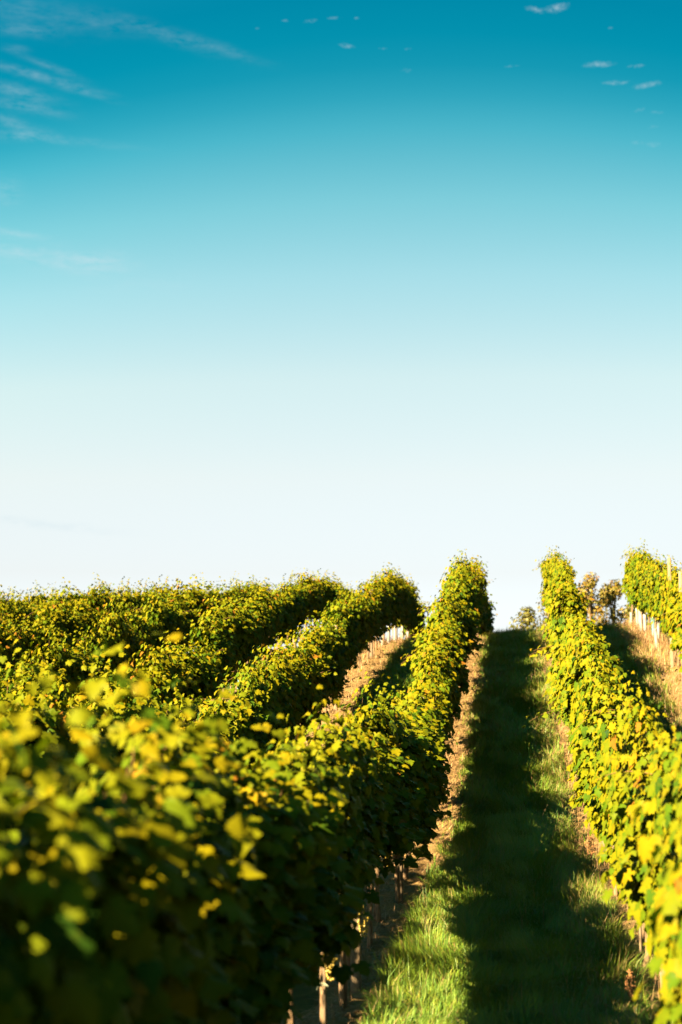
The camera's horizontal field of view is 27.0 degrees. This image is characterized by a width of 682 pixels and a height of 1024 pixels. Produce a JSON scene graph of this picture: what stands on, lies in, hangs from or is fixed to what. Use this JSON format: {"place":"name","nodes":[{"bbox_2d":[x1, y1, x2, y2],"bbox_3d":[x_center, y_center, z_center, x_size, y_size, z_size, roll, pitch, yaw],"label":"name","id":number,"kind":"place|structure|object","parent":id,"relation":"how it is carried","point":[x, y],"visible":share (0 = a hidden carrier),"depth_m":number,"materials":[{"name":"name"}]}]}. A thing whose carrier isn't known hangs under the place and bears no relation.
{"place":"outdoors","nodes":[
{"label":"outdoors","id":0,"kind":"place"},
{"bbox_2d":[0,0,681,652],"label":"sky","id":1,"kind":"structure","parent":0,"point":[350,289],"materials":[{"name":"blue"}]},
{"bbox_2d":[152,631,681,1023],"bbox_3d":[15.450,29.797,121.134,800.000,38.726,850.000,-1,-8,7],"label":"ground","id":2,"kind":"structure","parent":0,"point":[303,993],"depth_m":14.96,"materials":[{"name":"soil"}]},
{"bbox_2d":[0,607,32,678],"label":"grapevine","id":3,"kind":"object","parent":2,"relation":"on","point":[9,643],"visible":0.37,"depth_m":26.60,"materials":[{"name":"green plant"}]},
{"bbox_2d":[0,693,32,791],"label":"grapevine","id":4,"kind":"object","parent":2,"relation":"on","point":[8,772],"visible":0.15,"depth_m":8.49,"materials":[{"name":"green plant"}]},
{"bbox_2d":[0,586,35,633],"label":"grapevine","id":5,"kind":"object","parent":2,"relation":"on","point":[14,606],"visible":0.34,"depth_m":33.11,"materials":[{"name":"green plant"}]},
{"bbox_2d":[0,656,52,836],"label":"grapevine","id":6,"kind":"object","parent":2,"relation":"on","point":[28,700],"visible":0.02,"depth_m":9.38,"materials":[{"name":"green plant"}]},
{"bbox_2d":[12,609,52,670],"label":"grapevine","id":7,"kind":"object","parent":2,"relation":"on","point":[40,633],"visible":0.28,"depth_m":27.69,"materials":[{"name":"green plant"}]},
{"bbox_2d":[0,647,65,710],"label":"grapevine","id":8,"kind":"object","parent":2,"relation":"on","point":[25,677],"visible":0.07,"depth_m":21.37,"materials":[{"name":"green plant"}]},
{"bbox_2d":[0,663,80,711],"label":"grapevine","id":9,"kind":"object","parent":2,"relation":"on","point":[38,692],"visible":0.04,"depth_m":16.03,"materials":[{"name":"green plant"}]},
{"bbox_2d":[22,592,76,647],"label":"grapevine","id":10,"kind":"object","parent":2,"relation":"on","point":[60,613],"visible":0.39,"depth_m":29.60,"materials":[{"name":"green plant"}]},
{"bbox_2d":[0,635,106,829],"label":"grapevine","id":11,"kind":"object","parent":2,"relation":"on","point":[56,729],"visible":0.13,"depth_m":9.78,"materials":[{"name":"green plant"}]},
{"bbox_2d":[28,620,87,701],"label":"grapevine","id":12,"kind":"object","parent":2,"relation":"on","point":[60,654],"visible":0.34,"depth_m":23.19,"materials":[{"name":"green plant"}]},
{"bbox_2d":[65,600,93,652],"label":"grapevine","id":13,"kind":"object","parent":2,"relation":"on","point":[78,621],"visible":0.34,"depth_m":30.60,"materials":[{"name":"green plant"}]},
{"bbox_2d":[63,593,107,637],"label":"grapevine","id":14,"kind":"object","parent":2,"relation":"on","point":[92,614],"visible":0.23,"depth_m":31.46,"materials":[{"name":"green plant"}]},
{"bbox_2d":[62,628,114,703],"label":"grapevine","id":15,"kind":"object","parent":2,"relation":"on","point":[90,659],"visible":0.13,"depth_m":24.55,"materials":[{"name":"green plant"}]},
{"bbox_2d":[0,671,180,1023],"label":"grapevine","id":16,"kind":"object","parent":2,"relation":"on","point":[60,864],"visible":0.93,"depth_m":2.95,"materials":[{"name":"green plant"}]},
{"bbox_2d":[76,608,126,690],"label":"grapevine","id":17,"kind":"object","parent":2,"relation":"on","point":[98,641],"visible":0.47,"depth_m":25.43,"materials":[{"name":"green plant"}]},
{"bbox_2d":[79,572,123,626],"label":"grapevine","id":18,"kind":"object","parent":2,"relation":"on","point":[101,599],"visible":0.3,"depth_m":32.63,"materials":[{"name":"green plant"}]},
{"bbox_2d":[45,644,167,797],"bbox_3d":[-1.955,2.291,10.933,0.812,2.602,2.222,-1,-8,7],"label":"grapevine","id":19,"kind":"object","parent":2,"relation":"on","point":[120,752],"visible":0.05,"depth_m":10.98,"materials":[{"name":"green plant"}]},
{"bbox_2d":[97,592,133,672],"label":"grapevine","id":20,"kind":"object","parent":2,"relation":"on","point":[123,631],"visible":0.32,"depth_m":26.21,"materials":[{"name":"green plant"}]},
{"bbox_2d":[111,576,145,622],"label":"grapevine","id":21,"kind":"object","parent":2,"relation":"on","point":[130,600],"visible":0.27,"depth_m":34.90,"materials":[{"name":"green plant"}]},
{"bbox_2d":[72,645,191,793],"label":"grapevine","id":22,"kind":"object","parent":2,"relation":"on","point":[128,714],"visible":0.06,"depth_m":12.21,"materials":[{"name":"green plant"}]},
{"bbox_2d":[122,618,152,679],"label":"grapevine","id":23,"kind":"object","parent":2,"relation":"on","point":[138,638],"visible":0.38,"depth_m":27.34,"materials":[{"name":"green plant"}]},
{"bbox_2d":[0,632,279,1023],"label":"grapevine","id":24,"kind":"object","parent":2,"relation":"on","point":[162,832],"visible":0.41,"depth_m":3.93,"materials":[{"name":"green plant"}]},
{"bbox_2d":[116,604,169,663],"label":"grapevine","id":25,"kind":"object","parent":2,"relation":"on","point":[149,629],"visible":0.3,"depth_m":28.45,"materials":[{"name":"green plant"}]},
{"bbox_2d":[35,678,265,1023],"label":"grapevine","id":26,"kind":"object","parent":2,"relation":"on","point":[222,934],"visible":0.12,"depth_m":5.25,"materials":[{"name":"green plant"}]},
{"bbox_2d":[132,583,181,657],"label":"grapevine","id":27,"kind":"object","parent":2,"relation":"on","point":[163,614],"visible":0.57,"depth_m":29.61,"materials":[{"name":"green plant"}]},
{"bbox_2d":[126,628,199,723],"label":"grapevine","id":28,"kind":"object","parent":2,"relation":"on","point":[159,664],"visible":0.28,"depth_m":20.99,"materials":[{"name":"green plant"}]},
{"bbox_2d":[140,600,195,652],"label":"grapevine","id":29,"kind":"object","parent":2,"relation":"on","point":[182,626],"visible":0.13,"depth_m":30.70,"materials":[{"name":"green plant"}]},
{"bbox_2d":[133,634,207,724],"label":"grapevine","id":30,"kind":"object","parent":2,"relation":"on","point":[184,674],"visible":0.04,"depth_m":22.37,"materials":[{"name":"green plant"}]},
{"bbox_2d":[145,671,209,753],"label":"grapevine","id":31,"kind":"object","parent":2,"relation":"on","point":[193,702],"visible":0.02,"depth_m":14.55,"materials":[{"name":"green plant"}]},
{"bbox_2d":[160,585,197,654],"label":"grapevine","id":32,"kind":"object","parent":2,"relation":"on","point":[182,604],"visible":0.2,"depth_m":31.44,"materials":[{"name":"green plant"}]},
{"bbox_2d":[167,573,217,649],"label":"grapevine","id":33,"kind":"object","parent":2,"relation":"on","point":[197,595],"visible":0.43,"depth_m":32.28,"materials":[{"name":"green plant"}]},
{"bbox_2d":[161,636,227,719],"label":"grapevine","id":34,"kind":"object","parent":2,"relation":"on","point":[208,671],"visible":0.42,"depth_m":22.96,"materials":[{"name":"green plant"}]},
{"bbox_2d":[175,588,247,689],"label":"grapevine","id":35,"kind":"object","parent":2,"relation":"on","point":[234,625],"visible":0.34,"depth_m":26.02,"materials":[{"name":"green plant"}]},
{"bbox_2d":[190,607,237,713],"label":"grapevine","id":36,"kind":"object","parent":2,"relation":"on","point":[215,638],"visible":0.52,"depth_m":25.04,"materials":[{"name":"green plant"}]},
{"bbox_2d":[174,672,272,772],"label":"grapevine","id":37,"kind":"object","parent":2,"relation":"on","point":[246,718],"visible":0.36,"depth_m":16.97,"materials":[{"name":"green plant"}]},
{"bbox_2d":[154,739,322,1023],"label":"grapevine","id":38,"kind":"object","parent":2,"relation":"on","point":[262,994],"visible":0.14,"depth_m":5.75,"materials":[{"name":"green plant"}]},
{"bbox_2d":[220,592,263,691],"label":"grapevine","id":39,"kind":"object","parent":2,"relation":"on","point":[249,626],"visible":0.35,"depth_m":27.19,"materials":[{"name":"green plant"}]},
{"bbox_2d":[227,650,276,765],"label":"grapevine","id":40,"kind":"object","parent":2,"relation":"on","point":[252,689],"visible":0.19,"depth_m":17.92,"materials":[{"name":"green plant"}]},
{"bbox_2d":[216,645,294,751],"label":"grapevine","id":41,"kind":"object","parent":2,"relation":"on","point":[276,686],"visible":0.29,"depth_m":18.91,"materials":[{"name":"green plant"}]},
{"bbox_2d":[233,592,277,661],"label":"grapevine","id":42,"kind":"object","parent":2,"relation":"on","point":[268,618],"visible":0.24,"depth_m":29.17,"materials":[{"name":"green plant"}]},
{"bbox_2d":[155,723,373,1010],"bbox_3d":[-0.453,2.034,6.681,1.098,2.073,1.848,-1,-8,7],"label":"grapevine","id":43,"kind":"object","parent":2,"relation":"on","point":[312,895],"visible":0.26,"depth_m":6.63,"materials":[{"name":"green plant"}]},
{"bbox_2d":[240,585,290,663],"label":"grapevine","id":44,"kind":"object","parent":2,"relation":"on","point":[277,608],"visible":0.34,"depth_m":30.20,"materials":[{"name":"green plant"}]},
{"bbox_2d":[255,630,309,763],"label":"grapevine","id":45,"kind":"object","parent":2,"relation":"on","point":[292,680],"visible":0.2,"depth_m":19.87,"materials":[{"name":"green plant"}]},
{"bbox_2d":[271,582,298,650],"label":"grapevine","id":46,"kind":"object","parent":2,"relation":"on","point":[289,620],"visible":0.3,"depth_m":32.30,"materials":[{"name":"green plant"}]},
{"bbox_2d":[264,573,307,648],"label":"grapevine","id":47,"kind":"object","parent":2,"relation":"on","point":[299,604],"visible":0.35,"depth_m":33.39,"materials":[{"name":"green plant"}]},
{"bbox_2d":[258,632,316,743],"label":"grapevine","id":48,"kind":"object","parent":2,"relation":"on","point":[302,711],"visible":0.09,"depth_m":21.00,"materials":[{"name":"green plant"}]},
{"bbox_2d":[237,713,351,1023],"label":"grapevine","id":49,"kind":"object","parent":2,"relation":"on","point":[298,771],"visible":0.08,"depth_m":7.76,"materials":[{"name":"green plant"}]},
{"bbox_2d":[254,622,336,723],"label":"grapevine","id":50,"kind":"object","parent":2,"relation":"on","point":[312,690],"visible":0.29,"depth_m":22.04,"materials":[{"name":"green plant"}]},
{"bbox_2d":[291,567,324,630],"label":"grapevine","id":51,"kind":"object","parent":2,"relation":"on","point":[316,593],"visible":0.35,"depth_m":36.05,"materials":[{"name":"green plant"}]},
{"bbox_2d":[290,627,337,744],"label":"grapevine","id":52,"kind":"object","parent":2,"relation":"on","point":[325,661],"visible":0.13,"depth_m":22.96,"materials":[{"name":"green plant"}]},
{"bbox_2d":[292,610,339,729],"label":"grapevine","id":53,"kind":"object","parent":2,"relation":"on","point":[318,636],"visible":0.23,"depth_m":23.94,"materials":[{"name":"green plant"}]},
{"bbox_2d":[266,684,376,1023],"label":"grapevine","id":54,"kind":"object","parent":2,"relation":"on","point":[353,761],"visible":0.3,"depth_m":8.84,"materials":[{"name":"green plant"}]},
{"bbox_2d":[302,613,349,711],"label":"grapevine","id":55,"kind":"object","parent":2,"relation":"on","point":[338,642],"visible":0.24,"depth_m":25.03,"materials":[{"name":"green plant"}]},
{"bbox_2d":[320,588,362,670],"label":"grapevine","id":56,"kind":"object","parent":2,"relation":"on","point":[347,614],"visible":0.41,"depth_m":27.89,"materials":[{"name":"green plant"}]},
{"bbox_2d":[297,704,394,1008],"bbox_3d":[0.013,2.405,9.806,0.685,2.152,2.115,-1,-8,7],"label":"grapevine","id":57,"kind":"object","parent":2,"relation":"on","point":[376,819],"visible":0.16,"depth_m":9.79,"materials":[{"name":"green plant"}]},
{"bbox_2d":[301,712,395,965],"bbox_3d":[0.046,2.543,10.768,0.722,2.042,1.852,-1,-8,7],"label":"grapevine","id":58,"kind":"object","parent":2,"relation":"on","point":[380,844],"visible":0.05,"depth_m":10.60,"materials":[{"name":"green plant"}]},
{"bbox_2d":[350,913,360,992],"bbox_3d":[0.106,2.773,10.195,0.078,1.864,0.067,-1,-9,4],"label":"trellis post","id":59,"kind":"object","parent":2,"relation":"on","point":[355,978],"visible":0.1,"depth_m":10.10,"materials":[{"name":"wood"}]},
{"bbox_2d":[350,584,373,671],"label":"grapevine","id":60,"kind":"object","parent":2,"relation":"on","point":[365,611],"visible":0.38,"depth_m":29.91,"materials":[{"name":"green plant"}]},
{"bbox_2d":[341,585,386,665],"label":"grapevine","id":61,"kind":"object","parent":2,"relation":"on","point":[374,615],"visible":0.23,"depth_m":30.98,"materials":[{"name":"green plant"}]},
{"bbox_2d":[322,721,426,948],"bbox_3d":[0.236,2.713,11.805,0.980,1.971,2.120,-1,-8,7],"label":"grapevine","id":62,"kind":"object","parent":2,"relation":"on","point":[402,840],"visible":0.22,"depth_m":11.69,"materials":[{"name":"green plant"}]},
{"bbox_2d":[358,580,391,655],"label":"grapevine","id":63,"kind":"object","parent":2,"relation":"on","point":[384,619],"visible":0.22,"depth_m":33.40,"materials":[{"name":"green plant"}]},
{"bbox_2d":[340,669,410,922],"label":"grapevine","id":64,"kind":"object","parent":2,"relation":"on","point":[384,717],"visible":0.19,"depth_m":12.51,"materials":[{"name":"green plant"}]},
{"bbox_2d":[371,562,403,626],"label":"grapevine","id":65,"kind":"object","parent":2,"relation":"on","point":[397,612],"visible":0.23,"depth_m":36.82,"materials":[{"name":"green plant"}]},
{"bbox_2d":[370,696,452,852],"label":"grapevine","id":66,"kind":"object","parent":2,"relation":"on","point":[442,797],"visible":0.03,"depth_m":15.99,"materials":[{"name":"green plant"}]},
{"bbox_2d":[376,687,448,880],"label":"grapevine","id":67,"kind":"object","parent":2,"relation":"on","point":[440,736],"visible":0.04,"depth_m":14.90,"materials":[{"name":"green plant"}]},
{"bbox_2d":[378,667,452,796],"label":"grapevine","id":68,"kind":"object","parent":2,"relation":"on","point":[444,724],"visible":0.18,"depth_m":16.43,"materials":[{"name":"green plant"}]},
{"bbox_2d":[391,691,447,903],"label":"grapevine","id":69,"kind":"object","parent":2,"relation":"on","point":[419,773],"visible":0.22,"depth_m":13.71,"materials":[{"name":"green plant"}]},
{"bbox_2d":[408,645,458,755],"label":"grapevine","id":70,"kind":"object","parent":2,"relation":"on","point":[445,680],"visible":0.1,"depth_m":19.85,"materials":[{"name":"green plant"}]},
{"bbox_2d":[403,624,465,725],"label":"grapevine","id":71,"kind":"object","parent":2,"relation":"on","point":[453,676],"visible":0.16,"depth_m":20.45,"materials":[{"name":"green plant"}]},
{"bbox_2d":[409,605,473,695],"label":"grapevine","id":72,"kind":"object","parent":2,"relation":"on","point":[463,683],"visible":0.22,"depth_m":22.54,"materials":[{"name":"green plant"}]},
{"bbox_2d":[422,593,462,633],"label":"grapevine","id":73,"kind":"object","parent":2,"relation":"on","point":[433,617],"visible":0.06,"depth_m":24.66,"materials":[{"name":"green plant"}]},
{"bbox_2d":[417,578,474,668],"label":"grapevine","id":74,"kind":"object","parent":2,"relation":"on","point":[466,629],"visible":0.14,"depth_m":26.95,"materials":[{"name":"green plant"}]},
{"bbox_2d":[433,581,464,668],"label":"grapevine","id":75,"kind":"object","parent":2,"relation":"on","point":[453,606],"visible":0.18,"depth_m":25.47,"materials":[{"name":"green plant"}]},
{"bbox_2d":[427,597,485,655],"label":"grapevine","id":76,"kind":"object","parent":2,"relation":"on","point":[472,618],"visible":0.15,"depth_m":27.72,"materials":[{"name":"green plant"}]},
{"bbox_2d":[442,565,480,643],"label":"grapevine","id":77,"kind":"object","parent":2,"relation":"on","point":[467,590],"visible":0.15,"depth_m":28.83,"materials":[{"name":"green plant"}]},
{"bbox_2d":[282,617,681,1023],"bbox_3d":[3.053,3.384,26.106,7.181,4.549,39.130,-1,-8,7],"label":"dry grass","id":78,"kind":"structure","parent":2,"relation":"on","point":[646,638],"depth_m":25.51,"materials":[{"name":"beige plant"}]},
{"bbox_2d":[341,619,681,1023],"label":"grass","id":79,"kind":"structure","parent":2,"relation":"on","point":[491,936],"depth_m":13.58,"materials":[{"name":"green plant"}]},
{"bbox_2d":[509,605,543,629],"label":"bushy tree","id":80,"kind":"object","parent":2,"relation":"on","point":[528,618],"visible":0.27,"depth_m":71.02,"materials":[{"name":"green plant"}]},
{"bbox_2d":[538,564,593,651],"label":"grapevine","id":81,"kind":"object","parent":2,"relation":"on","point":[563,598],"visible":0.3,"depth_m":25.30,"materials":[{"name":"green plant"}]},
{"bbox_2d":[542,596,597,671],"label":"grapevine","id":82,"kind":"object","parent":2,"relation":"on","point":[557,626],"visible":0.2,"depth_m":23.78,"materials":[{"name":"green plant"}]},
{"bbox_2d":[529,615,610,695],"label":"grapevine","id":83,"kind":"object","parent":2,"relation":"on","point":[556,646],"visible":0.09,"depth_m":21.88,"materials":[{"name":"green plant"}]},
{"bbox_2d":[521,622,623,743],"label":"grapevine","id":84,"kind":"object","parent":2,"relation":"on","point":[571,673],"visible":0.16,"depth_m":18.34,"materials":[{"name":"green plant"}]},
{"bbox_2d":[540,619,606,724],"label":"grapevine","id":85,"kind":"object","parent":2,"relation":"on","point":[557,689],"visible":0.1,"depth_m":20.96,"materials":[{"name":"green plant"}]},
{"bbox_2d":[545,610,605,711],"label":"grapevine","id":86,"kind":"object","parent":2,"relation":"on","point":[580,643],"visible":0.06,"depth_m":19.49,"materials":[{"name":"green plant"}]},
{"bbox_2d":[577,572,607,623],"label":"bushy tree","id":87,"kind":"object","parent":2,"relation":"on","point":[589,584],"visible":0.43,"depth_m":71.92,"materials":[{"name":"brown plant"}]},
{"bbox_2d":[567,643,623,776],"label":"grapevine","id":88,"kind":"object","parent":2,"relation":"on","point":[590,671],"visible":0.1,"depth_m":16.64,"materials":[{"name":"green plant"}]},
{"bbox_2d":[578,698,618,897],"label":"grapevine","id":89,"kind":"object","parent":2,"relation":"on","point":[594,803],"visible":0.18,"depth_m":13.27,"materials":[{"name":"green plant"}]},
{"bbox_2d":[566,691,639,808],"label":"grapevine","id":90,"kind":"object","parent":2,"relation":"on","point":[583,738],"visible":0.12,"depth_m":14.51,"materials":[{"name":"green plant"}]},
{"bbox_2d":[573,659,632,849],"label":"grapevine","id":91,"kind":"object","parent":2,"relation":"on","point":[602,695],"visible":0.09,"depth_m":15.50,"materials":[{"name":"green plant"}]},
{"bbox_2d":[595,579,629,624],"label":"bushy tree","id":92,"kind":"object","parent":2,"relation":"on","point":[609,593],"visible":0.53,"depth_m":73.65,"materials":[{"name":"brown plant"}]},
{"bbox_2d":[565,673,667,918],"bbox_3d":[2.465,2.576,12.768,0.873,2.267,2.180,-1,-8,7],"label":"grapevine","id":93,"kind":"object","parent":2,"relation":"on","point":[604,715],"visible":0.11,"depth_m":12.80,"materials":[{"name":"green plant"}]},
{"bbox_2d":[581,709,672,944],"bbox_3d":[2.373,2.620,11.635,0.788,2.014,1.844,-1,-8,7],"label":"grapevine","id":94,"kind":"object","parent":2,"relation":"on","point":[607,810],"visible":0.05,"depth_m":11.67,"materials":[{"name":"green plant"}]},
{"bbox_2d":[593,747,680,1023],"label":"grapevine","id":95,"kind":"object","parent":2,"relation":"on","point":[628,865],"visible":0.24,"depth_m":8.40,"materials":[{"name":"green plant"}]},
{"bbox_2d":[601,670,676,975],"bbox_3d":[2.237,2.352,10.585,0.539,2.369,2.236,-1,-8,7],"label":"grapevine","id":96,"kind":"object","parent":2,"relation":"on","point":[627,758],"visible":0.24,"depth_m":10.59,"materials":[{"name":"green plant"}]},
{"bbox_2d":[625,538,653,623],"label":"grapevine","id":97,"kind":"object","parent":2,"relation":"on","point":[636,560],"visible":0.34,"depth_m":34.15,"materials":[{"name":"green plant"}]},
{"bbox_2d":[633,552,651,632],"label":"grapevine","id":98,"kind":"object","parent":2,"relation":"on","point":[638,581],"visible":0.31,"depth_m":33.23,"materials":[{"name":"green plant"}]},
{"bbox_2d":[630,760,681,1023],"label":"grapevine","id":99,"kind":"object","parent":2,"relation":"on","point":[665,918],"visible":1,"depth_m":5.10,"materials":[{"name":"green plant"}]},
{"bbox_2d":[631,702,681,1023],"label":"grapevine","id":100,"kind":"object","parent":2,"relation":"on","point":[659,824],"visible":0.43,"depth_m":7.69,"materials":[{"name":"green plant"}]},
{"bbox_2d":[640,554,681,649],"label":"grapevine","id":101,"kind":"object","parent":2,"relation":"on","point":[656,583],"visible":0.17,"depth_m":29.56,"materials":[{"name":"green plant"}]},
{"bbox_2d":[657,562,681,667],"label":"grapevine","id":102,"kind":"object","parent":2,"relation":"on","point":[669,583],"visible":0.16,"depth_m":27.52,"materials":[{"name":"green plant"}]},
{"bbox_2d":[658,737,681,958],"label":"grapevine","id":103,"kind":"object","parent":2,"relation":"on","point":[667,845],"visible":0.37,"depth_m":6.87,"materials":[{"name":"green plant"}]},
{"bbox_2d":[663,572,681,651],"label":"grapevine","id":104,"kind":"object","parent":2,"relation":"on","point":[673,626],"visible":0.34,"depth_m":25.87,"materials":[{"name":"green plant"}]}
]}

